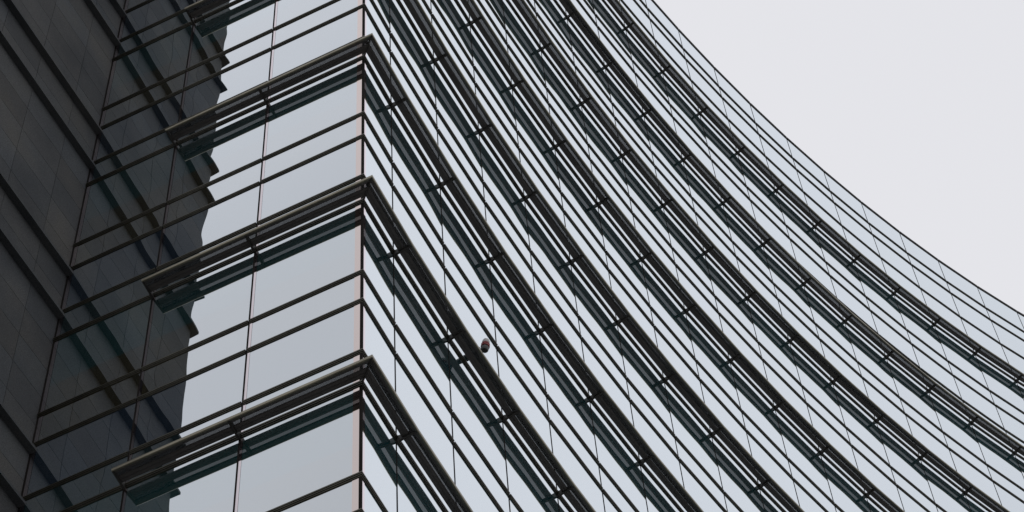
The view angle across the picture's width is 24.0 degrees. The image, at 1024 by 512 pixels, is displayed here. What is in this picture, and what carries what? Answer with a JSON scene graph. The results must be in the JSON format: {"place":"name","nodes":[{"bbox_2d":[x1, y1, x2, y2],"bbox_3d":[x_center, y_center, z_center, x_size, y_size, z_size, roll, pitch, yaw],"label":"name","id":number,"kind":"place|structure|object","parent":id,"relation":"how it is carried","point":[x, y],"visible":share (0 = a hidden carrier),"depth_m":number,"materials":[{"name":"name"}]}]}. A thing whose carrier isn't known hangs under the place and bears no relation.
{"place":"outdoors","nodes":[
{"label":"outdoors","id":0,"kind":"place"},
{"bbox_2d":[17,0,1023,511],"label":"glass office tower","id":1,"kind":"structure","parent":0,"point":[647,248],"depth_m":35.28,"materials":[{"name":"glass"}]},
{"bbox_2d":[465,338,489,360],"bbox_3d":[-0.437,1.191,30.863,0.343,0.236,0.118,-27,-61,12],"label":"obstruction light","id":2,"kind":"object","parent":1,"relation":"attached to","point":[485,345],"visible":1,"depth_m":30.78,"materials":[{"name":"red"}]},
{"bbox_2d":[654,0,1023,313],"label":"sky","id":3,"kind":"structure","parent":0,"point":[915,108],"materials":[{"name":"white"}]},
{"label":"ground","id":4,"kind":"structure","parent":0,"visible":0},
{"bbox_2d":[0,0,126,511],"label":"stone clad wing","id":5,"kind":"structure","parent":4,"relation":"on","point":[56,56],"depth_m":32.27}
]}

